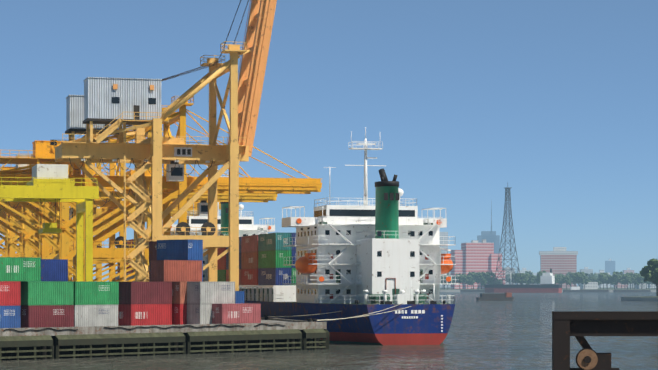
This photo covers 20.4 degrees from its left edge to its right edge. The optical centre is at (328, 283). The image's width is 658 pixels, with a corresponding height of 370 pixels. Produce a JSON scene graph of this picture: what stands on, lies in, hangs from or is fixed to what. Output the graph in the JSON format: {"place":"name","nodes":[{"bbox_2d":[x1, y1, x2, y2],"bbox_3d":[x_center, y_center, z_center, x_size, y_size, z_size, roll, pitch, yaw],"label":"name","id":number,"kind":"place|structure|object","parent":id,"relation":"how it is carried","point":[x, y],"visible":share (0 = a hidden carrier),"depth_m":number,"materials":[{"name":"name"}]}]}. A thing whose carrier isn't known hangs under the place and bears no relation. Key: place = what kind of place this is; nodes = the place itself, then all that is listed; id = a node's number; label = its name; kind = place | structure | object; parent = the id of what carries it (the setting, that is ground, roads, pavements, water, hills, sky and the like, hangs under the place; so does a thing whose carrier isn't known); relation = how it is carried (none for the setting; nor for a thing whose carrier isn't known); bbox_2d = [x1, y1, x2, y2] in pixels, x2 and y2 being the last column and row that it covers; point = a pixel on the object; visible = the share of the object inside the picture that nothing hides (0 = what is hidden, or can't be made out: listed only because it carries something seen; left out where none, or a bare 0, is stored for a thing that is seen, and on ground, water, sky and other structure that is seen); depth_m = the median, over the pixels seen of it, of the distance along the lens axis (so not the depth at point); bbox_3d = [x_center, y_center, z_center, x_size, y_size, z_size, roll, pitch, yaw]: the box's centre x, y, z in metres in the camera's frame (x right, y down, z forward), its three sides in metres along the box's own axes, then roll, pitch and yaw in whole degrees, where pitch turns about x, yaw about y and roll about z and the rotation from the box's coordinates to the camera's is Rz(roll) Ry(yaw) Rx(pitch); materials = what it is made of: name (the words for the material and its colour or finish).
{"place":"outdoors","nodes":[
{"label":"outdoors","id":0,"kind":"place"},
{"bbox_2d":[0,317,326,358],"bbox_3d":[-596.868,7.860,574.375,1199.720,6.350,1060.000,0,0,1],"label":"dock","id":1,"kind":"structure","parent":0,"point":[300,325],"depth_m":205.65,"materials":[{"name":"concrete"}]},
{"bbox_2d":[0,164,98,280],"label":"gantry crane","id":2,"kind":"object","parent":1,"relation":"on","point":[51,183],"visible":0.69,"depth_m":235.16,"materials":[{"name":"metal"}]},
{"bbox_2d":[0,227,106,251],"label":"gantry crane","id":3,"kind":"object","parent":1,"relation":"on","point":[18,238],"visible":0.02,"depth_m":554.16,"materials":[{"name":"metal"}]},
{"bbox_2d":[0,221,130,256],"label":"gantry crane","id":4,"kind":"object","parent":1,"relation":"on","point":[34,235],"visible":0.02,"depth_m":496.82,"materials":[{"name":"metal"}]},
{"bbox_2d":[0,170,172,280],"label":"gantry crane","id":5,"kind":"object","parent":1,"relation":"on","point":[11,252],"visible":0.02,"depth_m":442.68,"materials":[{"name":"metal"}]},
{"bbox_2d":[0,163,196,281],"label":"gantry crane","id":6,"kind":"object","parent":1,"relation":"on","point":[29,252],"visible":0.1,"depth_m":404.94,"materials":[{"name":"metal"}]},
{"bbox_2d":[0,139,220,281],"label":"gantry crane","id":7,"kind":"object","parent":1,"relation":"on","point":[46,248],"visible":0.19,"depth_m":368.54,"materials":[{"name":"metal"}]},
{"bbox_2d":[0,239,260,327],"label":"shipping containers","id":8,"kind":"object","parent":1,"relation":"on","point":[36,292],"visible":0.83,"depth_m":211.24,"materials":[{"name":"metal"}]},
{"bbox_2d":[0,125,276,281],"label":"gantry crane","id":9,"kind":"object","parent":1,"relation":"on","point":[67,245],"visible":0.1,"depth_m":336.20,"materials":[{"name":"metal"}]},
{"bbox_2d":[0,96,321,281],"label":"gantry crane","id":10,"kind":"object","parent":1,"relation":"on","point":[43,152],"visible":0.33,"depth_m":302.10,"materials":[{"name":"metal"}]},
{"bbox_2d":[0,323,328,360],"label":"quay fender frames","id":11,"kind":"structure","parent":1,"relation":"attached to","point":[176,339],"depth_m":204.24,"materials":[{"name":"rubber"}]},
{"bbox_2d":[54,0,276,290],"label":"gantry crane","id":12,"kind":"object","parent":1,"relation":"on","point":[100,110],"visible":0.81,"depth_m":259.88,"materials":[{"name":"metal"}]},
{"bbox_2d":[264,302,421,321],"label":"mooring ropes","id":13,"kind":"object","parent":1,"relation":"on","point":[309,320],"visible":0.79,"depth_m":234.90,"materials":[{"name":"fabric"}]},
{"bbox_2d":[0,292,657,369],"bbox_3d":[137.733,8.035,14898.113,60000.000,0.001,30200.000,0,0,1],"label":"river water","id":14,"kind":"structure","parent":0,"point":[516,334],"depth_m":212.05,"materials":[{"name":"grey liquid"}]},
{"bbox_2d":[115,166,274,281],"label":"container ship","id":15,"kind":"object","parent":14,"relation":"on","point":[248,226],"visible":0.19,"depth_m":366.15,"materials":[{"name":"white metal"}]},
{"bbox_2d":[117,239,146,273],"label":"deck containers","id":16,"kind":"object","parent":15,"relation":"on","point":[129,242],"visible":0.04,"depth_m":424.15,"materials":[{"name":"metal"}]},
{"bbox_2d":[239,127,459,344],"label":"container ship","id":17,"kind":"object","parent":14,"relation":"on","point":[359,260],"visible":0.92,"depth_m":249.02,"materials":[{"name":"white metal"}]},
{"bbox_2d":[217,233,295,284],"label":"deck containers","id":18,"kind":"object","parent":17,"relation":"on","point":[262,260],"visible":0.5,"depth_m":278.55,"materials":[{"name":"metal"}]},
{"bbox_2d":[460,269,650,300],"bbox_3d":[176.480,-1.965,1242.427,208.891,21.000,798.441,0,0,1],"label":"river vessels","id":19,"kind":"object","parent":14,"relation":"on","point":[502,292],"visible":0.94,"depth_m":1548.28,"materials":[{"name":"grey metal"}]},
{"bbox_2d":[552,311,657,369],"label":"jetty frame","id":20,"kind":"object","parent":14,"relation":"in","point":[578,325],"visible":1,"depth_m":43.64,"materials":[{"name":"metal"}]},
{"bbox_2d":[0,0,657,281],"label":"sky","id":21,"kind":"structure","parent":0,"point":[553,102],"materials":[{"name":"blue"}]},
{"bbox_2d":[440,284,657,301],"bbox_3d":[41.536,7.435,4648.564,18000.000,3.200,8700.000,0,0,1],"label":"bank ground","id":22,"kind":"structure","parent":0,"point":[649,298],"depth_m":1647.79,"materials":[{"name":"grey concrete"}]},
{"bbox_2d":[441,277,452,289],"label":"tree","id":23,"kind":"object","parent":22,"relation":"on","point":[445,281],"visible":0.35,"depth_m":1692.03,"materials":[{"name":"green plant"}]},
{"bbox_2d":[453,273,463,288],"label":"tree","id":24,"kind":"object","parent":22,"relation":"on","point":[457,277],"visible":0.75,"depth_m":1792.14,"materials":[{"name":"green plant"}]},
{"bbox_2d":[461,275,473,288],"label":"tree","id":25,"kind":"object","parent":22,"relation":"on","point":[469,279],"visible":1,"depth_m":1769.48,"materials":[{"name":"green plant"}]},
{"bbox_2d":[471,271,485,288],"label":"tree","id":26,"kind":"object","parent":22,"relation":"on","point":[477,275],"visible":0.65,"depth_m":1764.65,"materials":[{"name":"green plant"}]},
{"bbox_2d":[481,278,486,289],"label":"tree","id":27,"kind":"object","parent":22,"relation":"on","point":[483,283],"visible":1,"depth_m":1697.19,"materials":[{"name":"green plant"}]},
{"bbox_2d":[484,272,495,283],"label":"tree","id":28,"kind":"object","parent":22,"relation":"on","point":[488,278],"visible":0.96,"depth_m":1704.72,"materials":[{"name":"green plant"}]},
{"bbox_2d":[493,187,520,283],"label":"lattice transmission tower","id":29,"kind":"structure","parent":22,"relation":"on","point":[507,193],"depth_m":1696.24,"materials":[{"name":"metal"}]},
{"bbox_2d":[514,273,528,283],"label":"tree","id":30,"kind":"object","parent":22,"relation":"on","point":[525,279],"visible":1,"depth_m":1688.77,"materials":[{"name":"green plant"}]},
{"bbox_2d":[519,274,533,283],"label":"tree","id":31,"kind":"object","parent":22,"relation":"on","point":[529,276],"visible":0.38,"depth_m":1729.10,"materials":[{"name":"green plant"}]},
{"bbox_2d":[536,272,541,283],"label":"tree","id":32,"kind":"object","parent":22,"relation":"on","point":[538,277],"visible":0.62,"depth_m":1688.80,"materials":[{"name":"green plant"}]},
{"bbox_2d":[440,200,657,288],"bbox_3d":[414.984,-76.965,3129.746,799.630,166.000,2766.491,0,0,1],"label":"city buildings","id":33,"kind":"structure","parent":22,"relation":"on","point":[481,253],"depth_m":2194.52,"materials":[{"name":"pink concrete"}]},
{"bbox_2d":[558,276,566,283],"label":"tree","id":34,"kind":"object","parent":22,"relation":"on","point":[560,278],"visible":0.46,"depth_m":1759.41,"materials":[{"name":"green plant"}]},
{"bbox_2d":[562,275,570,289],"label":"tree","id":35,"kind":"object","parent":22,"relation":"on","point":[567,281],"visible":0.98,"depth_m":1693.95,"materials":[{"name":"green plant"}]},
{"bbox_2d":[569,273,575,286],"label":"tree","id":36,"kind":"object","parent":22,"relation":"on","point":[570,277],"visible":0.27,"depth_m":1821.24,"materials":[{"name":"green plant"}]},
{"bbox_2d":[572,272,587,282],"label":"tree","id":37,"kind":"object","parent":22,"relation":"on","point":[578,277],"visible":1,"depth_m":1727.17,"materials":[{"name":"green plant"}]},
{"bbox_2d":[582,277,588,288],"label":"tree","id":38,"kind":"object","parent":22,"relation":"on","point":[585,282],"visible":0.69,"depth_m":1742.02,"materials":[{"name":"green plant"}]},
{"bbox_2d":[598,272,607,288],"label":"tree","id":39,"kind":"object","parent":22,"relation":"on","point":[601,274],"visible":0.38,"depth_m":1730.52,"materials":[{"name":"green plant"}]},
{"bbox_2d":[600,274,612,288],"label":"tree","id":40,"kind":"object","parent":22,"relation":"on","point":[607,279],"visible":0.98,"depth_m":1717.69,"materials":[{"name":"green plant"}]},
{"bbox_2d":[611,271,622,286],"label":"tree","id":41,"kind":"object","parent":22,"relation":"on","point":[616,277],"visible":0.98,"depth_m":1714.17,"materials":[{"name":"green plant"}]},
{"bbox_2d":[620,274,631,289],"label":"tree","id":42,"kind":"object","parent":22,"relation":"on","point":[627,279],"visible":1,"depth_m":1676.12,"materials":[{"name":"green plant"}]},
{"bbox_2d":[626,272,636,288],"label":"tree","id":43,"kind":"object","parent":22,"relation":"on","point":[631,274],"visible":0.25,"depth_m":1773.25,"materials":[{"name":"green plant"}]},
{"bbox_2d":[631,276,639,288],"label":"tree","id":44,"kind":"object","parent":22,"relation":"on","point":[635,282],"visible":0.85,"depth_m":1715.61,"materials":[{"name":"green plant"}]},
{"bbox_2d":[636,274,648,289],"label":"tree","id":45,"kind":"object","parent":22,"relation":"on","point":[640,279],"visible":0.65,"depth_m":1676.27,"materials":[{"name":"green plant"}]},
{"bbox_2d":[639,258,657,295],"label":"tree","id":46,"kind":"object","parent":22,"relation":"on","point":[646,273],"visible":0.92,"depth_m":873.87,"materials":[{"name":"green plant"}]},
{"bbox_2d":[653,270,657,282],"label":"tree","id":47,"kind":"object","parent":22,"relation":"on","point":[655,277],"visible":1,"depth_m":851.61,"materials":[{"name":"green plant"}]},
{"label":"terminal tractor","id":48,"kind":"object","parent":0,"visible":0},
{"bbox_2d":[235,291,244,303],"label":"shipping container","id":49,"kind":"object","parent":48,"relation":"on","point":[239,296],"visible":0.13,"depth_m":231.88,"materials":[{"name":"metal"}]}
]}

